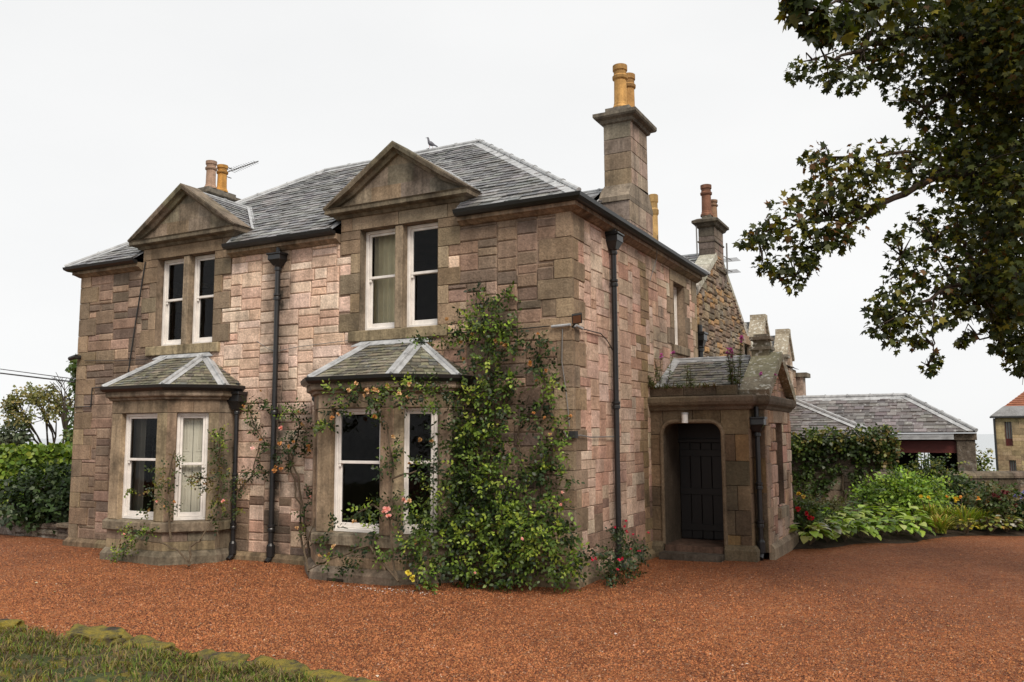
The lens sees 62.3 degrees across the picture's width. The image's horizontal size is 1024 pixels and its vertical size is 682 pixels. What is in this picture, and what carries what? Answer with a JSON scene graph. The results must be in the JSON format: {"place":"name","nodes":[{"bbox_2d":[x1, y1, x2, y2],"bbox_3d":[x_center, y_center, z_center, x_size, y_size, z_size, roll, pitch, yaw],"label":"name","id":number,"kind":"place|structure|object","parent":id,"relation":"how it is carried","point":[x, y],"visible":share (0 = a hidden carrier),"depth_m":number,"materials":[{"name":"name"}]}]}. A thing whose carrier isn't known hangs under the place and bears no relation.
{"place":"outdoors","nodes":[
{"label":"outdoors","id":0,"kind":"place"},
{"bbox_2d":[0,504,20,516],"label":"lawn","id":1,"kind":"structure","parent":0,"point":[7,509],"depth_m":23.79,"materials":[{"name":"green plant"}]},
{"bbox_2d":[0,441,73,504],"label":"hedge","id":2,"kind":"object","parent":1,"relation":"on","point":[14,458],"visible":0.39,"depth_m":26.04,"materials":[{"name":"green plant"}]},
{"bbox_2d":[42,359,77,442],"bbox_3d":[-17.647,3.735,34.477,6.118,6.632,2.233,-6,-9,42],"label":"leafy tree","id":3,"kind":"object","parent":1,"relation":"on","point":[67,432],"visible":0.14,"depth_m":34.15,"materials":[{"name":"green plant"}]},
{"bbox_2d":[0,625,327,681],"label":"grass bank","id":4,"kind":"structure","parent":0,"point":[90,678],"depth_m":6.79,"materials":[{"name":"green plant"}]},
{"bbox_2d":[301,669,357,681],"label":"edging stone","id":5,"kind":"object","parent":4,"relation":"on","point":[333,676],"visible":0.73,"depth_m":6.92,"materials":[{"name":"stone"}]},
{"bbox_2d":[25,434,995,470],"bbox_3d":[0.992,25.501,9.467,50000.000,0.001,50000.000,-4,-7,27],"label":"sea","id":6,"kind":"structure","parent":0,"point":[983,442],"depth_m":1679.83,"materials":[{"name":"grey liquid"}]},
{"bbox_2d":[0,535,1023,681],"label":"gravel drive","id":7,"kind":"structure","parent":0,"point":[974,551],"depth_m":10.51,"materials":[{"name":"brown gravel"}]},
{"bbox_2d":[0,618,29,631],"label":"edging stone","id":8,"kind":"object","parent":7,"relation":"on","point":[6,622],"visible":0.6,"depth_m":9.11,"materials":[{"name":"stone"}]},
{"bbox_2d":[61,623,132,647],"bbox_3d":[-4.107,3.005,8.358,1.020,0.307,0.435,-4,-7,27],"label":"edging stone","id":9,"kind":"object","parent":7,"relation":"on","point":[109,635],"visible":0.35,"depth_m":8.27,"materials":[{"name":"stone"}]},
{"bbox_2d":[120,635,180,653],"bbox_3d":[-3.435,2.943,7.917,0.701,0.270,0.436,-4,-7,27],"label":"edging stone","id":10,"kind":"object","parent":7,"relation":"on","point":[145,639],"visible":0.27,"depth_m":7.95,"materials":[{"name":"stone"}]},
{"bbox_2d":[185,649,249,668],"bbox_3d":[-2.642,2.892,7.484,0.674,0.257,0.387,-2,-7,15],"label":"edging stone","id":11,"kind":"object","parent":7,"relation":"on","point":[234,657],"visible":0.27,"depth_m":7.48,"materials":[{"name":"stone"}]},
{"bbox_2d":[244,655,310,676],"bbox_3d":[-2.000,2.856,7.177,0.694,0.262,0.331,-5,-8,37],"label":"edging stone","id":12,"kind":"object","parent":7,"relation":"on","point":[290,664],"visible":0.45,"depth_m":7.21,"materials":[{"name":"stone"}]},
{"bbox_2d":[348,677,383,681],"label":"edging stone","id":13,"kind":"object","parent":7,"relation":"on","point":[361,679],"visible":0.99,"depth_m":6.72,"materials":[{"name":"stone"}]},
{"bbox_2d":[307,583,426,594],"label":"fallen petals","id":14,"kind":"object","parent":7,"relation":"on","point":[382,591],"visible":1,"depth_m":11.79,"materials":[{"name":"pink plant"}]},
{"bbox_2d":[27,566,948,676],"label":"fallen leaves","id":15,"kind":"object","parent":7,"relation":"on","point":[502,636],"visible":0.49,"depth_m":9.70,"materials":[{"name":"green plant"}]},
{"bbox_2d":[0,539,1023,681],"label":"gravel stones","id":16,"kind":"object","parent":7,"relation":"on","point":[201,628],"visible":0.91,"depth_m":9.52,"materials":[{"name":"brown gravel"}]},
{"bbox_2d":[582,520,651,587],"bbox_3d":[1.519,3.144,12.198,0.598,1.148,2.748,-4,-7,27],"label":"fuchsia bush","id":17,"kind":"object","parent":7,"relation":"on","point":[623,557],"visible":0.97,"depth_m":12.22,"materials":[{"name":"green plant"}]},
{"bbox_2d":[732,0,1023,384],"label":"sycamore tree","id":18,"kind":"object","parent":7,"relation":"on","point":[979,44],"visible":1,"depth_m":9.76,"materials":[{"name":"green plant"}]},
{"bbox_2d":[0,0,1023,438],"label":"sky","id":19,"kind":"structure","parent":0,"point":[107,107],"materials":[{"name":"white"}]},
{"bbox_2d":[844,500,882,518],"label":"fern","id":20,"kind":"object","parent":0,"point":[872,501],"visible":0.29,"depth_m":19.36,"materials":[{"name":"green plant"}]},
{"bbox_2d":[857,501,896,517],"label":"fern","id":21,"kind":"object","parent":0,"point":[880,504],"visible":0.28,"depth_m":18.91,"materials":[{"name":"green plant"}]},
{"bbox_2d":[756,500,1023,548],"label":"flower bed","id":22,"kind":"object","parent":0,"point":[905,536],"visible":0.04,"depth_m":17.23,"materials":[{"name":"soil"}]},
{"bbox_2d":[789,522,837,544],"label":"hosta","id":23,"kind":"object","parent":22,"relation":"on","point":[805,537],"visible":0.99,"depth_m":15.86,"materials":[{"name":"green plant"}]},
{"bbox_2d":[792,483,836,540],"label":"rose shrub","id":24,"kind":"object","parent":22,"relation":"on","point":[809,511],"visible":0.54,"depth_m":16.73,"materials":[{"name":"green plant"}]},
{"bbox_2d":[810,511,841,523],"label":"hosta","id":25,"kind":"object","parent":22,"relation":"on","point":[834,517],"visible":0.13,"depth_m":17.36,"materials":[{"name":"green plant"}]},
{"bbox_2d":[805,519,851,542],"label":"hosta","id":26,"kind":"object","parent":22,"relation":"on","point":[838,529],"visible":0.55,"depth_m":16.26,"materials":[{"name":"green plant"}]},
{"bbox_2d":[811,494,858,523],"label":"plant","id":27,"kind":"object","parent":22,"relation":"on","point":[834,503],"visible":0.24,"depth_m":18.53,"materials":[{"name":"green plant"}]},
{"bbox_2d":[817,507,861,526],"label":"hosta","id":28,"kind":"object","parent":22,"relation":"on","point":[844,512],"visible":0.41,"depth_m":17.39,"materials":[{"name":"green plant"}]},
{"bbox_2d":[823,517,869,540],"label":"hosta","id":29,"kind":"object","parent":22,"relation":"on","point":[855,526],"visible":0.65,"depth_m":16.43,"materials":[{"name":"green plant"}]},
{"bbox_2d":[836,504,878,527],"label":"hosta","id":30,"kind":"object","parent":22,"relation":"on","point":[862,515],"visible":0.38,"depth_m":17.64,"materials":[{"name":"green plant"}]},
{"bbox_2d":[842,518,883,539],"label":"hosta","id":31,"kind":"object","parent":22,"relation":"on","point":[873,531],"visible":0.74,"depth_m":16.60,"materials":[{"name":"green plant"}]},
{"bbox_2d":[850,506,895,523],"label":"hosta","id":32,"kind":"object","parent":22,"relation":"on","point":[879,513],"visible":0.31,"depth_m":17.96,"materials":[{"name":"green plant"}]},
{"bbox_2d":[857,517,903,537],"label":"hosta","id":33,"kind":"object","parent":22,"relation":"on","point":[885,526],"visible":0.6,"depth_m":16.75,"materials":[{"name":"green plant"}]},
{"bbox_2d":[865,505,910,525],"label":"hosta","id":34,"kind":"object","parent":22,"relation":"on","point":[893,509],"visible":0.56,"depth_m":18.17,"materials":[{"name":"green plant"}]},
{"bbox_2d":[877,515,922,536],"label":"hosta","id":35,"kind":"object","parent":22,"relation":"on","point":[902,526],"visible":0.77,"depth_m":16.97,"materials":[{"name":"green plant"}]},
{"bbox_2d":[848,465,958,522],"bbox_3d":[9.083,3.749,19.827,2.399,1.742,2.073,4,-8,-33],"label":"rounded shrub","id":36,"kind":"object","parent":22,"relation":"on","point":[901,488],"visible":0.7,"depth_m":19.37,"materials":[{"name":"green plant"}]},
{"bbox_2d":[885,504,931,521],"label":"hosta","id":37,"kind":"object","parent":22,"relation":"on","point":[917,509],"visible":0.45,"depth_m":18.25,"materials":[{"name":"green plant"}]},
{"bbox_2d":[895,513,935,536],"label":"hosta","id":38,"kind":"object","parent":22,"relation":"on","point":[919,519],"visible":0.71,"depth_m":17.11,"materials":[{"name":"green plant"}]},
{"bbox_2d":[910,494,946,525],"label":"daylily","id":39,"kind":"object","parent":22,"relation":"on","point":[928,511],"visible":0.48,"depth_m":18.66,"materials":[{"name":"green plant"}]},
{"bbox_2d":[893,452,972,507],"bbox_3d":[10.570,3.538,21.334,1.416,1.479,1.697,1,-7,-15],"label":"shrub","id":40,"kind":"object","parent":22,"relation":"on","point":[940,467],"visible":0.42,"depth_m":21.19,"materials":[{"name":"green plant"}]},
{"bbox_2d":[925,512,960,532],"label":"daylily","id":41,"kind":"object","parent":22,"relation":"on","point":[940,524],"visible":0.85,"depth_m":17.50,"materials":[{"name":"green plant"}]},
{"bbox_2d":[929,497,969,528],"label":"daylily","id":42,"kind":"object","parent":22,"relation":"on","point":[949,513],"visible":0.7,"depth_m":18.22,"materials":[{"name":"green plant"}]},
{"bbox_2d":[936,468,988,512],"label":"shrub","id":43,"kind":"object","parent":22,"relation":"on","point":[969,485],"visible":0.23,"depth_m":21.17,"materials":[{"name":"green plant"}]},
{"bbox_2d":[952,518,979,533],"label":"yellow flower clump","id":44,"kind":"object","parent":22,"relation":"on","point":[966,529],"visible":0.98,"depth_m":17.54,"materials":[{"name":"green plant"}]},
{"bbox_2d":[941,495,992,530],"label":"daylily","id":45,"kind":"object","parent":22,"relation":"on","point":[962,515],"visible":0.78,"depth_m":18.00,"materials":[{"name":"green plant"}]},
{"bbox_2d":[951,443,997,470],"bbox_3d":[14.097,3.945,26.050,1.295,1.609,1.419,2,-7,-19],"label":"sapling","id":46,"kind":"object","parent":22,"relation":"on","point":[980,467],"visible":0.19,"depth_m":25.83,"materials":[{"name":"green plant"}]},
{"bbox_2d":[966,500,994,528],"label":"daylily","id":47,"kind":"object","parent":22,"relation":"on","point":[981,516],"visible":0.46,"depth_m":18.20,"materials":[{"name":"green plant"}]},
{"bbox_2d":[974,514,1008,532],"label":"ground cover plant","id":48,"kind":"object","parent":22,"relation":"on","point":[991,529],"visible":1,"depth_m":17.70,"materials":[{"name":"green plant"}]},
{"bbox_2d":[961,479,1023,530],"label":"flowering bush","id":49,"kind":"object","parent":22,"relation":"on","point":[1002,506],"visible":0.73,"depth_m":18.18,"materials":[{"name":"green plant"}]},
{"bbox_2d":[987,514,1023,531],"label":"ground cover plant","id":50,"kind":"object","parent":22,"relation":"on","point":[1012,524],"visible":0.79,"depth_m":17.80,"materials":[{"name":"green plant"}]},
{"bbox_2d":[990,489,1023,529],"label":"agapanthus","id":51,"kind":"object","parent":22,"relation":"on","point":[1021,504],"visible":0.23,"depth_m":18.27,"materials":[{"name":"green plant"}]},
{"bbox_2d":[1009,513,1023,530],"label":"ground cover plant","id":52,"kind":"object","parent":22,"relation":"on","point":[1019,522],"visible":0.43,"depth_m":18.11,"materials":[{"name":"green plant"}]},
{"bbox_3d":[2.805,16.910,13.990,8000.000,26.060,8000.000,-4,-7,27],"label":"ground","id":53,"kind":"structure","parent":0,"visible":0},
{"bbox_2d":[0,416,33,446],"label":"willow tree","id":54,"kind":"object","parent":53,"relation":"on","point":[9,436],"visible":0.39,"depth_m":40.04,"materials":[{"name":"green plant"}]},
{"bbox_2d":[0,516,68,539],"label":"wall","id":55,"kind":"structure","parent":53,"relation":"on","point":[43,530],"depth_m":18.22,"materials":[{"name":"stone"}]},
{"bbox_2d":[0,458,72,534],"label":"dark shrub","id":56,"kind":"object","parent":53,"relation":"on","point":[46,499],"visible":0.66,"depth_m":18.32,"materials":[{"name":"green plant"}]},
{"bbox_2d":[0,381,73,444],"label":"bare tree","id":57,"kind":"object","parent":53,"relation":"on","point":[10,406],"visible":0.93,"depth_m":41.15,"materials":[{"name":"green plant"}]},
{"bbox_2d":[62,63,798,588],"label":"house","id":58,"kind":"structure","parent":53,"relation":"on","point":[210,305],"depth_m":14.66,"materials":[{"name":"stone"}]},
{"bbox_2d":[0,372,74,382],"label":"overhead cable","id":59,"kind":"object","parent":58,"relation":"attached to","point":[38,377],"visible":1,"depth_m":18.53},
{"bbox_2d":[1,369,75,379],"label":"overhead cable","id":60,"kind":"object","parent":58,"relation":"attached to","point":[38,374],"visible":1,"depth_m":18.56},
{"bbox_2d":[68,354,80,360],"bbox_3d":[-8.927,0.341,17.291,0.226,0.124,0.155,-4,-7,27],"label":"security camera","id":61,"kind":"object","parent":58,"relation":"attached to","point":[73,357],"visible":1,"depth_m":17.24,"materials":[{"name":"black plastic"}]},
{"bbox_2d":[161,258,183,345],"bbox_3d":[-6.514,-0.745,16.487,0.697,1.705,0.100,-4,-7,27],"label":"window","id":62,"kind":"structure","parent":58,"relation":"in","point":[165,341],"depth_m":16.58,"materials":[{"name":"white paint"}]},
{"bbox_2d":[99,352,245,565],"bbox_3d":[-6.382,2.114,15.260,3.080,3.940,1.310,-4,-7,27],"label":"bay window","id":63,"kind":"structure","parent":58,"relation":"in","point":[183,392],"depth_m":14.85,"materials":[{"name":"stone"}]},
{"bbox_2d":[106,423,249,566],"bbox_3d":[-5.781,2.628,14.410,2.424,2.446,0.962,0,-6,0],"label":"climbing rose","id":64,"kind":"object","parent":58,"relation":"attached to","point":[220,475],"visible":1,"depth_m":14.38,"materials":[{"name":"green plant"}]},
{"bbox_2d":[192,254,214,343],"bbox_3d":[-5.764,-0.792,16.096,0.697,1.705,0.100,-4,-7,27],"label":"window","id":65,"kind":"structure","parent":58,"relation":"in","point":[196,338],"depth_m":16.19,"materials":[{"name":"white paint"}]},
{"bbox_2d":[229,390,313,558],"bbox_3d":[-4.040,2.324,14.478,2.011,3.008,0.453,-4,-7,32],"label":"climbing rose","id":66,"kind":"object","parent":58,"relation":"attached to","point":[290,463],"visible":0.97,"depth_m":14.38,"materials":[{"name":"green plant"}]},
{"bbox_2d":[365,228,394,329],"bbox_3d":[-2.102,-1.010,14.301,0.697,1.705,0.296,-4,-7,27],"label":"window","id":67,"kind":"structure","parent":58,"relation":"in","point":[380,288],"depth_m":14.40,"materials":[{"name":"white paint"}]},
{"bbox_2d":[303,325,461,581],"bbox_3d":[-1.844,1.609,12.762,2.750,3.799,1.604,-4,-7,27],"label":"climbing rose","id":68,"kind":"object","parent":58,"relation":"attached to","point":[385,510],"visible":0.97,"depth_m":12.18,"materials":[{"name":"green plant"}]},
{"bbox_2d":[300,338,476,585],"bbox_3d":[-2.157,1.848,13.062,3.080,3.940,1.310,-4,-7,27],"label":"bay window","id":69,"kind":"structure","parent":58,"relation":"in","point":[370,363],"depth_m":12.66,"materials":[{"name":"stone"}]},
{"bbox_2d":[407,222,437,326],"bbox_3d":[-1.397,-1.066,13.825,0.697,1.705,0.100,-4,-7,27],"label":"window","id":70,"kind":"structure","parent":58,"relation":"in","point":[411,322],"depth_m":13.91,"materials":[{"name":"white paint"}]},
{"bbox_2d":[427,137,437,147],"bbox_3d":[-1.704,-4.206,17.954,0.255,0.234,0.100,2,-7,-17],"label":"pigeon","id":71,"kind":"object","parent":58,"relation":"on","point":[430,143],"visible":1,"depth_m":17.92,"materials":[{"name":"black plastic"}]},
{"bbox_2d":[388,278,590,594],"bbox_3d":[-0.284,1.356,12.266,2.843,4.788,1.544,-1,-6,6],"label":"climbing rose","id":72,"kind":"object","parent":58,"relation":"attached to","point":[513,527],"visible":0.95,"depth_m":12.08,"materials":[{"name":"green plant"}]},
{"bbox_2d":[571,312,581,327],"bbox_3d":[0.914,-0.297,12.126,0.120,0.191,0.355,2,-7,-20],"label":"floodlight","id":73,"kind":"object","parent":58,"relation":"attached to","point":[576,318],"visible":1,"depth_m":12.07,"materials":[{"name":"black plastic"}]},
{"bbox_2d":[647,368,663,387],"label":"fireweed","id":74,"kind":"object","parent":58,"relation":"on","point":[650,380],"visible":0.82,"depth_m":15.24,"materials":[{"name":"green plant"}]},
{"bbox_2d":[654,350,674,382],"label":"fireweed","id":75,"kind":"object","parent":58,"relation":"on","point":[661,354],"visible":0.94,"depth_m":15.63,"materials":[{"name":"green plant"}]},
{"bbox_2d":[648,382,683,388],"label":"grass tuft","id":76,"kind":"object","parent":58,"relation":"on","point":[669,386],"visible":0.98,"depth_m":15.08,"materials":[{"name":"green plant"}]},
{"bbox_2d":[674,287,677,344],"bbox_3d":[3.212,-0.514,17.286,0.100,1.270,0.760,-4,-7,27],"label":"window","id":77,"kind":"structure","parent":58,"relation":"in","point":[675,294],"depth_m":17.55,"materials":[{"name":"white paint"}]},
{"bbox_2d":[681,412,687,422],"bbox_3d":[3.040,1.345,14.864,0.120,0.190,0.172,-4,-7,27],"label":"wall lamp","id":78,"kind":"object","parent":58,"relation":"attached to","point":[684,417],"visible":1,"depth_m":14.79,"materials":[{"name":"white glass"}]},
{"bbox_2d":[683,365,693,385],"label":"fireweed","id":79,"kind":"object","parent":58,"relation":"on","point":[687,378],"visible":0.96,"depth_m":15.19,"materials":[{"name":"green plant"}]},
{"bbox_2d":[684,381,715,387],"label":"grass tuft","id":80,"kind":"object","parent":58,"relation":"on","point":[706,385],"visible":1,"depth_m":14.82,"materials":[{"name":"green plant"}]},
{"bbox_2d":[725,335,744,387],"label":"fireweed","id":81,"kind":"object","parent":58,"relation":"on","point":[731,379],"visible":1,"depth_m":14.72,"materials":[{"name":"green plant"}]},
{"bbox_2d":[682,184,810,395],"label":"wing","id":82,"kind":"structure","parent":53,"relation":"on","point":[722,326],"depth_m":20.95,"materials":[{"name":"brown stone"}]},
{"bbox_2d":[789,397,885,501],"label":"cottage","id":83,"kind":"structure","parent":53,"relation":"on","point":[802,414],"depth_m":25.51,"materials":[{"name":"stone"}]},
{"bbox_2d":[790,423,904,500],"bbox_3d":[8.868,3.766,25.107,5.087,2.634,0.940,-4,-7,27],"label":"ivy","id":84,"kind":"object","parent":83,"relation":"attached to","point":[886,449],"visible":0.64,"depth_m":24.75,"materials":[{"name":"green plant"}]},
{"bbox_2d":[796,393,977,470],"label":"cart shed","id":85,"kind":"structure","parent":53,"relation":"on","point":[935,432],"depth_m":26.31,"materials":[{"name":"stone"}]},
{"bbox_2d":[871,471,1023,502],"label":"garden wall","id":86,"kind":"structure","parent":53,"relation":"on","point":[1006,477],"depth_m":22.17,"materials":[{"name":"stone"}]},
{"bbox_2d":[990,392,1023,470],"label":"house","id":87,"kind":"structure","parent":53,"relation":"on","point":[1008,423],"depth_m":74.50,"materials":[{"name":"stone"}]},
{"bbox_2d":[1005,422,1013,445],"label":"window","id":88,"kind":"structure","parent":87,"relation":"in","point":[1008,426],"depth_m":74.62,"materials":[{"name":"glass"}]},
{"bbox_2d":[1009,460,1016,470],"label":"window","id":89,"kind":"structure","parent":87,"relation":"in","point":[1012,463],"depth_m":74.24,"materials":[{"name":"grey glass"}]}
]}

